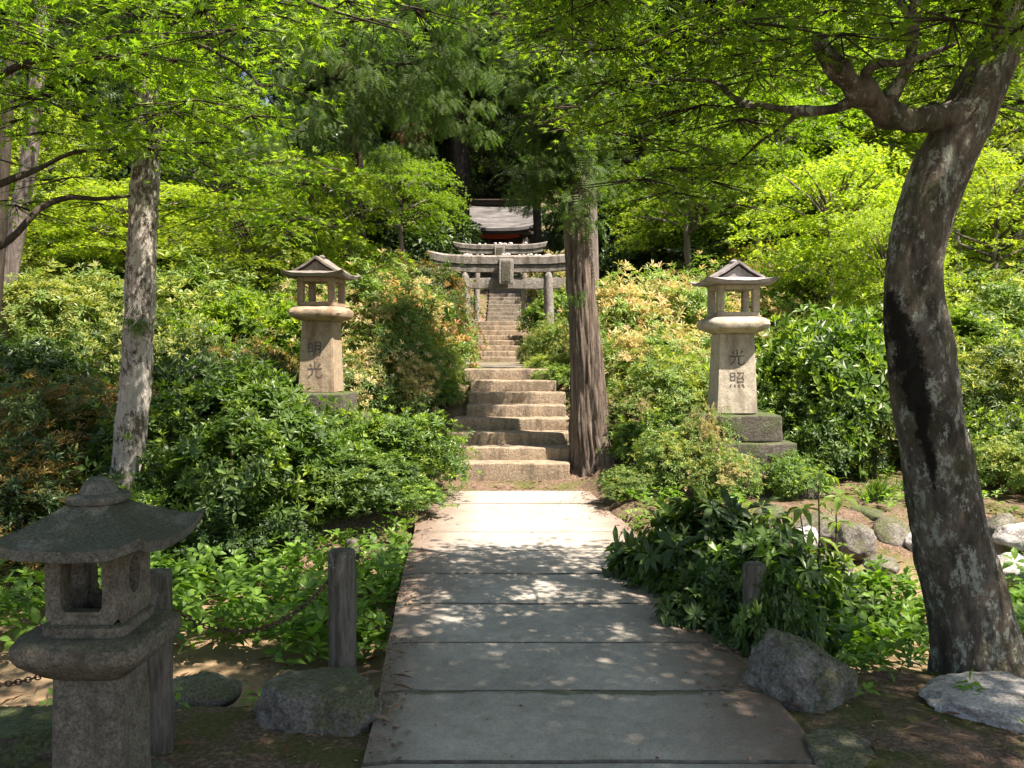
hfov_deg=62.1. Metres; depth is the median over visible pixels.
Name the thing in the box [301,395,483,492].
evergreen shrub
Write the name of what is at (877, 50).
conifer tree
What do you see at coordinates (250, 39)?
conifer tree
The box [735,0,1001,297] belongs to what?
maple tree
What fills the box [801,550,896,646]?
drooping shrub
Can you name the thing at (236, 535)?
evergreen shrub
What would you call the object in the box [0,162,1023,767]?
ground
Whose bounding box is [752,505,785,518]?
rock
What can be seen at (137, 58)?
overhanging maple
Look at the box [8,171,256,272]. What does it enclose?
maple tree
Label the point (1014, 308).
evergreen shrub
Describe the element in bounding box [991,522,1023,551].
rock
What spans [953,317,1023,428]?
evergreen shrub
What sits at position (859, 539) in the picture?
rock
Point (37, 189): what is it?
broadleaf tree
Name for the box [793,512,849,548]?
rock
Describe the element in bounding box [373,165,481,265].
broadleaf tree
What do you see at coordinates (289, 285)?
evergreen shrub
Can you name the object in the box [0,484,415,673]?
ground cover
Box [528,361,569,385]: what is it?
evergreen shrub
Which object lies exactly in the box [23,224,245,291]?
evergreen shrub
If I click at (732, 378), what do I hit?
stone lantern
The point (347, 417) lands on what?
evergreen shrub
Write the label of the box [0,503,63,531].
evergreen shrub
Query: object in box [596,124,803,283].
maple tree
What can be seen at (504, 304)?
stone staircase
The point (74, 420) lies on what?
evergreen shrub
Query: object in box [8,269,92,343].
evergreen shrub
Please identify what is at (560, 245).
broadleaf tree
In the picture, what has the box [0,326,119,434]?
evergreen shrub
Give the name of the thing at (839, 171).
maple tree
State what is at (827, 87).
conifer tree
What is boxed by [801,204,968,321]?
maple tree
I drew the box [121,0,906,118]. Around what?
sky
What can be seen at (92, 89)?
conifer tree
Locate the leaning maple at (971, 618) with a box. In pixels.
[443,0,1023,678]
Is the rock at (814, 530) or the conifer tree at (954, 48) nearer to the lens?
the rock at (814, 530)
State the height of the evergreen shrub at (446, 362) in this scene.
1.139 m
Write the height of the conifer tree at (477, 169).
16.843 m
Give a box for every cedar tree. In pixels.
[233,0,504,260]
[474,0,667,476]
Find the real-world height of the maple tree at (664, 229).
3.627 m
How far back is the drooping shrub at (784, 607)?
4.43 m
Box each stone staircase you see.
[447,368,569,480]
[474,321,522,361]
[486,273,520,320]
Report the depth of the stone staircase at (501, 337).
23.96 m
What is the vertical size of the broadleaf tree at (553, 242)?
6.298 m
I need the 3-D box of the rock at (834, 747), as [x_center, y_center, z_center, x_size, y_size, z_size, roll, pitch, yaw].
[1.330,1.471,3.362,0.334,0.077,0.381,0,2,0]
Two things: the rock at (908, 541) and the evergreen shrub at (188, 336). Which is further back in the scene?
the evergreen shrub at (188, 336)
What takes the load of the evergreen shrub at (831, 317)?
on the ground at (230, 748)
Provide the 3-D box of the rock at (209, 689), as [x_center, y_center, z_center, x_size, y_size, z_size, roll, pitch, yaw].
[-1.481,1.472,4.016,0.405,0.188,0.310,0,2,0]
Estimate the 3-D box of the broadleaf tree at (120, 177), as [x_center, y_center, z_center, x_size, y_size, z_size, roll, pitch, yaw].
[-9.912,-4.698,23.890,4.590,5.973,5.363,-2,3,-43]
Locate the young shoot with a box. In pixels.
[674,468,860,566]
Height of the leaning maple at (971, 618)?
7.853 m
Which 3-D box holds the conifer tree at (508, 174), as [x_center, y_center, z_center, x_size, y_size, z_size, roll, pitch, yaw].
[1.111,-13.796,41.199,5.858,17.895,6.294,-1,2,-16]
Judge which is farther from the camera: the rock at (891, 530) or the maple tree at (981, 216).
the maple tree at (981, 216)
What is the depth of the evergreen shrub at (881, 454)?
9.18 m
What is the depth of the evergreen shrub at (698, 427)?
8.70 m
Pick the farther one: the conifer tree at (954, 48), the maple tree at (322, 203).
the conifer tree at (954, 48)
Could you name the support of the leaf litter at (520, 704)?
on the ground at (230, 748)
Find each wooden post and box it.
[147,568,174,755]
[328,547,356,667]
[345,538,358,561]
[742,561,765,655]
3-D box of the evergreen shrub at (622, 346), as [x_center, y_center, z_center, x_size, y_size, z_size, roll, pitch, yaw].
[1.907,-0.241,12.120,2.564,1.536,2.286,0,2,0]
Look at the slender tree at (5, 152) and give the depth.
11.85 m
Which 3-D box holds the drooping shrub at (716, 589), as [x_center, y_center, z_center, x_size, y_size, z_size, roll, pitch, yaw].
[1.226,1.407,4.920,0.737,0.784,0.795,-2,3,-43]
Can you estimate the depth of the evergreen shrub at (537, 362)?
13.27 m
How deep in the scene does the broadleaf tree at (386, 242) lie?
25.56 m
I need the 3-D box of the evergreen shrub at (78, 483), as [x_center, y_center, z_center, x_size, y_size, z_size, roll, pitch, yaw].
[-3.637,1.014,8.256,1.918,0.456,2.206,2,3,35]
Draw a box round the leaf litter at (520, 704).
[2,460,1023,767]
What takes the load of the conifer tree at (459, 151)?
on the ground at (230, 748)
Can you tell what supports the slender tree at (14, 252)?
on the ground at (230, 748)
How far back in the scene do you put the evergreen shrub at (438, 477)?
9.51 m
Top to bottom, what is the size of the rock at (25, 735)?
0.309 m
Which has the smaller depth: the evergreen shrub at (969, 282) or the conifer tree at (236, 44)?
the evergreen shrub at (969, 282)
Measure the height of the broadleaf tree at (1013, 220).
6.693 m
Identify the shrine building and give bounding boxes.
[470,199,532,254]
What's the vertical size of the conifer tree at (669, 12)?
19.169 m
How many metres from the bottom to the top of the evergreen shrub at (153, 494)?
1.180 m
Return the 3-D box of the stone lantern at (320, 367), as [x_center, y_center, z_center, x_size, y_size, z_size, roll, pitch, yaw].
[-2.245,-0.168,9.998,1.304,2.678,1.177,1,2,7]
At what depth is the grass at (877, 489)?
8.41 m
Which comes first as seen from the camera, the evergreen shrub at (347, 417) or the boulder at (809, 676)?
the boulder at (809, 676)
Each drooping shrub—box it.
[601,485,797,596]
[653,559,742,639]
[697,513,861,666]
[700,610,744,656]
[728,555,830,661]
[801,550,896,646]
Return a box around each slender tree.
[0,0,51,339]
[0,4,108,314]
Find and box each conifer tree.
[0,1,113,160]
[16,8,133,123]
[74,0,247,154]
[175,1,272,148]
[229,3,327,109]
[239,0,454,203]
[325,22,492,206]
[368,0,543,275]
[446,26,529,198]
[475,24,553,254]
[529,0,740,254]
[627,0,784,147]
[708,0,876,237]
[818,3,907,84]
[920,0,1023,255]
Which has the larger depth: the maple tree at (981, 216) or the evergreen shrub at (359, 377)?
the maple tree at (981, 216)
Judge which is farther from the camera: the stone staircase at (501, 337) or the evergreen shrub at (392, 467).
the stone staircase at (501, 337)
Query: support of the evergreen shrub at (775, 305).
on the ground at (230, 748)
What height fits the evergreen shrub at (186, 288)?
2.441 m
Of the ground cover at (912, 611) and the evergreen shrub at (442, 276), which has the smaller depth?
the ground cover at (912, 611)
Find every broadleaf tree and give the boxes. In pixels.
[0,100,106,254]
[61,116,255,248]
[201,109,407,262]
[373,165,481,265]
[398,202,484,263]
[432,167,509,198]
[540,148,639,261]
[551,206,611,259]
[626,117,811,241]
[730,102,924,260]
[948,78,1023,279]
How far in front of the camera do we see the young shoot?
5.62 m
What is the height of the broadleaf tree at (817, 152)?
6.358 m
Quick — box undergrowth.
[17,200,1023,342]
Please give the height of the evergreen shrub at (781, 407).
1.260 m
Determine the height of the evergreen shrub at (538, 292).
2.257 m
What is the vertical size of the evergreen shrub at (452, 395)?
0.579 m
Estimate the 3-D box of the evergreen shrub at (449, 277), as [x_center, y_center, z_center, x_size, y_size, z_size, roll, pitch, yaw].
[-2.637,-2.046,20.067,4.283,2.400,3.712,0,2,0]
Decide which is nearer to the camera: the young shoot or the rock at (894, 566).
the young shoot
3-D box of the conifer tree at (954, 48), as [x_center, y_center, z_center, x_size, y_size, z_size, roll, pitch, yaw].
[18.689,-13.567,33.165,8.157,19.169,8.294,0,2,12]
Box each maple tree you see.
[0,101,127,251]
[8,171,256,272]
[116,86,319,259]
[156,194,347,289]
[210,146,416,295]
[336,144,472,263]
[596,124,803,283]
[610,196,702,274]
[638,66,884,261]
[716,140,964,312]
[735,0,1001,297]
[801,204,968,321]
[820,46,1023,277]
[895,147,1023,278]
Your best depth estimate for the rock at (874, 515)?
7.89 m
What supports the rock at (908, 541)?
on the ground at (230, 748)
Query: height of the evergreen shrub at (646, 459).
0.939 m
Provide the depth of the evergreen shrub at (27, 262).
17.80 m
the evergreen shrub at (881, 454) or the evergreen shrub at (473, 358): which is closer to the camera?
the evergreen shrub at (881, 454)
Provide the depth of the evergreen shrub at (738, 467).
8.36 m
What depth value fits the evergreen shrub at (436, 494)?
7.84 m
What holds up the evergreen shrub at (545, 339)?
on the ground at (230, 748)
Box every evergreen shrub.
[0,257,191,354]
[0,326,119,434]
[0,359,184,505]
[0,426,164,584]
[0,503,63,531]
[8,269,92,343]
[8,470,184,508]
[19,233,158,297]
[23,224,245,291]
[53,295,228,388]
[54,353,377,523]
[66,243,280,348]
[93,340,297,468]
[96,428,285,561]
[152,489,326,569]
[153,283,327,368]
[194,346,325,502]
[203,317,349,390]
[205,243,387,299]
[224,250,366,364]
[262,439,442,524]
[263,241,428,293]
[282,249,476,392]
[288,319,457,430]
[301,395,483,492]
[314,475,459,516]
[315,389,385,452]
[336,275,489,378]
[371,249,490,326]
[375,335,474,402]
[387,422,443,458]
[399,451,470,481]
[404,276,487,352]
[409,373,463,407]
[422,258,473,307]
[514,249,566,301]
[514,320,555,363]
[515,289,568,332]
[519,351,569,376]
[522,317,569,358]
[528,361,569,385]
[538,259,765,371]
[558,314,710,405]
[590,464,655,501]
[595,399,696,463]
[598,233,680,316]
[605,330,709,429]
[605,385,684,446]
[606,222,793,313]
[621,410,754,496]
[622,250,806,362]
[662,233,826,315]
[669,395,741,470]
[676,443,767,502]
[701,292,895,460]
[736,260,880,329]
[755,448,835,498]
[756,299,1001,369]
[757,378,873,478]
[763,233,1013,295]
[791,334,899,477]
[857,293,1023,390]
[860,269,1023,336]
[870,408,977,458]
[944,261,1023,349]
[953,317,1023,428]
[965,398,1023,479]
[970,419,1023,494]
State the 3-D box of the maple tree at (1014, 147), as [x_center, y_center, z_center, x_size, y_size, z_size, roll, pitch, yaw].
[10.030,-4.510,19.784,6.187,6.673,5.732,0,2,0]
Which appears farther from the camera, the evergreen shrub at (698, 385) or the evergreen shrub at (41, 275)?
the evergreen shrub at (41, 275)
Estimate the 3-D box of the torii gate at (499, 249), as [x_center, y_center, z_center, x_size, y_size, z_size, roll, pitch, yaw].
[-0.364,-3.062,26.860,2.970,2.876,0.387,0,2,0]
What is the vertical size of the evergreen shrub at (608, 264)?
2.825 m
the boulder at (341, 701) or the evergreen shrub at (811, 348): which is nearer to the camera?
the boulder at (341, 701)
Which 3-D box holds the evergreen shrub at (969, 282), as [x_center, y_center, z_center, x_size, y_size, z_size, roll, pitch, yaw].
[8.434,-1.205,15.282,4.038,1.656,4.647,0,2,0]
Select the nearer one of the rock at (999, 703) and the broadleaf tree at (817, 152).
the rock at (999, 703)
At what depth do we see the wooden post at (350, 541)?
6.92 m
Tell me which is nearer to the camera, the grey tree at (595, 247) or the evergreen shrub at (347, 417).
the evergreen shrub at (347, 417)
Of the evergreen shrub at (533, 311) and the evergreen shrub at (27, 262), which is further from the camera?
the evergreen shrub at (533, 311)
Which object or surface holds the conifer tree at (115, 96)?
on the ground at (230, 748)
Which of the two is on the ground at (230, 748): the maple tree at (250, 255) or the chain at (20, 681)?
the maple tree at (250, 255)
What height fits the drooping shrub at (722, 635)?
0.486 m
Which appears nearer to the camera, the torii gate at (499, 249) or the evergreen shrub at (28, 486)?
the evergreen shrub at (28, 486)
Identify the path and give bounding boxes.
[361,491,818,767]
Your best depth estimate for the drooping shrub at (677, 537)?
5.63 m
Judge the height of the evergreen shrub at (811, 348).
2.212 m
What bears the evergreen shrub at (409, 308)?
on the ground at (230, 748)
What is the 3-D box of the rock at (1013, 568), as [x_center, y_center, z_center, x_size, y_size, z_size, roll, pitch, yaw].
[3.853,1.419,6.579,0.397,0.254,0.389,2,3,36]
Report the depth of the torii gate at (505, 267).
20.78 m
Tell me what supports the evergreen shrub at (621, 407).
on the ground at (230, 748)
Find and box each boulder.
[252,666,382,736]
[739,628,860,712]
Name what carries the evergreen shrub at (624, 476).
on the ground at (230, 748)
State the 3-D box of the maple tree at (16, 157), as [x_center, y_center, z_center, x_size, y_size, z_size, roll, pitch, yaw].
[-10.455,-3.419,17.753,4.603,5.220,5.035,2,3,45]
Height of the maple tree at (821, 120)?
6.138 m
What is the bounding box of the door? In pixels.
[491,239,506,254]
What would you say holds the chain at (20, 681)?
hanging from the wooden post at (161, 691)
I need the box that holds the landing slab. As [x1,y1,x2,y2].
[457,362,528,378]
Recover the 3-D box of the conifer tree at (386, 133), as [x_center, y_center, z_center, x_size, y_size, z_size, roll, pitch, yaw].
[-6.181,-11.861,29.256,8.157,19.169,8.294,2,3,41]
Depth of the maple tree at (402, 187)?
24.65 m
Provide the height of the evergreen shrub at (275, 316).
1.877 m
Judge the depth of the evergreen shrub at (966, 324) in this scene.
11.90 m
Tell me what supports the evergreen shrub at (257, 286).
on the ground at (230, 748)
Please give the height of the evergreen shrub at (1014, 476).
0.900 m
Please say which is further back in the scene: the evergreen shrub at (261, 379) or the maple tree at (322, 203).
the maple tree at (322, 203)
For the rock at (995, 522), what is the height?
0.412 m
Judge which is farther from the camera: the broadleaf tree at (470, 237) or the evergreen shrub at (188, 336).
the broadleaf tree at (470, 237)
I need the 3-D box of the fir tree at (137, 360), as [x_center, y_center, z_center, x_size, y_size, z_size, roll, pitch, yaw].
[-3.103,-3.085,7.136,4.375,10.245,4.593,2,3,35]
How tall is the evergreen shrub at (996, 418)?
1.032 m
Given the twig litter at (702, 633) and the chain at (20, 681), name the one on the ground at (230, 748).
the twig litter at (702, 633)
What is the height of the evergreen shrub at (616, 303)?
2.351 m
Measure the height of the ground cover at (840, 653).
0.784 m
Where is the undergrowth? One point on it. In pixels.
(546, 215)
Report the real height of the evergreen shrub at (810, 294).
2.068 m
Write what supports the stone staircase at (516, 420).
on the ground at (230, 748)
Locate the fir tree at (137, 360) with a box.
[2,0,459,489]
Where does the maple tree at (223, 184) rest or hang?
on the ground at (230, 748)
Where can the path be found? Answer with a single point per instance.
(474, 663)
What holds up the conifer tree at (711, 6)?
on the ground at (230, 748)
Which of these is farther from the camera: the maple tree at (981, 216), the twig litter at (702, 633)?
the maple tree at (981, 216)
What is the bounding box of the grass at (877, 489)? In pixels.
[772,459,992,500]
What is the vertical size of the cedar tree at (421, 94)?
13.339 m
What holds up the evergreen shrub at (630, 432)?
on the ground at (230, 748)
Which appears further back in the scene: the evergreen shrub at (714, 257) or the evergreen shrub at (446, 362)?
the evergreen shrub at (714, 257)
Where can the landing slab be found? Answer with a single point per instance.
(507, 365)
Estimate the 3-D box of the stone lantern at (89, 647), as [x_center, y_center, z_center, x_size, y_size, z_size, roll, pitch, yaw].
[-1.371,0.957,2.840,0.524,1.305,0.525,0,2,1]
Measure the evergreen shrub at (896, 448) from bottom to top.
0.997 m
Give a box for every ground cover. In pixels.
[0,459,1023,723]
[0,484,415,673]
[810,546,1023,670]
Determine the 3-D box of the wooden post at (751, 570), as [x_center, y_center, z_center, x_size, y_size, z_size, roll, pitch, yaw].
[1.293,1.438,4.560,0.136,0.961,0.131,0,2,0]
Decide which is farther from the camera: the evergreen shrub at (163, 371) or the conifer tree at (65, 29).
the conifer tree at (65, 29)
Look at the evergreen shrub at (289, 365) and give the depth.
10.63 m
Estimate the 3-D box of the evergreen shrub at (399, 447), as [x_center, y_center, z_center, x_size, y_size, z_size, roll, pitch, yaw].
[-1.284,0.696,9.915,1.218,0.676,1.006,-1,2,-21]
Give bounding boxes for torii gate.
[428,250,565,363]
[454,241,546,323]
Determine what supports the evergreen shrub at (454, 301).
on the ground at (230, 748)
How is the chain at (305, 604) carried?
hanging from the wooden post at (342, 592)
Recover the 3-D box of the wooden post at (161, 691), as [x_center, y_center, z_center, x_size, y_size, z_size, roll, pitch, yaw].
[-1.421,1.355,3.408,0.134,1.222,0.135,0,2,0]
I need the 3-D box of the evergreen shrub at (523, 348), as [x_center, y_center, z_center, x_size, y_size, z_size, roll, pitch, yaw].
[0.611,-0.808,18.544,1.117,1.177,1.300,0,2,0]
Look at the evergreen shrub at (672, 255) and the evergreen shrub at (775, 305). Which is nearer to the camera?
the evergreen shrub at (775, 305)
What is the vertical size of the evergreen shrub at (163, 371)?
1.749 m
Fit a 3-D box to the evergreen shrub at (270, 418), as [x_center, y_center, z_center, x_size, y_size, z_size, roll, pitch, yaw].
[-2.503,0.542,8.097,2.603,1.678,2.994,1,3,27]
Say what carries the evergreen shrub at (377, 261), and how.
on the ground at (230, 748)
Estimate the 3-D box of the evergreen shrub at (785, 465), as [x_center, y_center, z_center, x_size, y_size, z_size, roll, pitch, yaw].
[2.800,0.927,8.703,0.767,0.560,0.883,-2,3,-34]
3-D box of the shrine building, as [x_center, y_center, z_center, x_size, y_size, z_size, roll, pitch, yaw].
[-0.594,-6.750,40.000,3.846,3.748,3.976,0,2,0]
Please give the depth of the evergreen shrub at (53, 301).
13.05 m
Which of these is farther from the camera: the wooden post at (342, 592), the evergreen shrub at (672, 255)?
the evergreen shrub at (672, 255)
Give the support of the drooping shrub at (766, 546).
on the ground at (230, 748)
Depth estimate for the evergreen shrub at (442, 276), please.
25.56 m
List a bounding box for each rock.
[0,705,52,767]
[173,671,242,706]
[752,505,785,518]
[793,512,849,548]
[797,526,817,550]
[803,727,875,767]
[830,522,876,560]
[850,506,882,521]
[862,554,899,575]
[872,516,910,545]
[904,532,911,551]
[918,671,1023,733]
[987,513,1019,552]
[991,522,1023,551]
[997,552,1023,584]
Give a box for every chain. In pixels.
[0,675,41,686]
[172,579,327,633]
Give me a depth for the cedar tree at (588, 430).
10.28 m
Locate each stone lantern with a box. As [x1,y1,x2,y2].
[0,476,204,767]
[279,255,371,426]
[654,260,818,498]
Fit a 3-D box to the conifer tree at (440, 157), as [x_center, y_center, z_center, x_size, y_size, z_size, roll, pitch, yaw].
[-4.763,-13.390,35.226,8.157,19.169,8.294,-1,2,-16]
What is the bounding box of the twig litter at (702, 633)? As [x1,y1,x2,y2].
[0,461,1023,766]
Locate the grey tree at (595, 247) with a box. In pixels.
[477,5,675,309]
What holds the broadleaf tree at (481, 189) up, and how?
on the ground at (230, 748)
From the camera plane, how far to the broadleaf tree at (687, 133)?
23.43 m
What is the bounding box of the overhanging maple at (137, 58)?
[0,0,495,251]

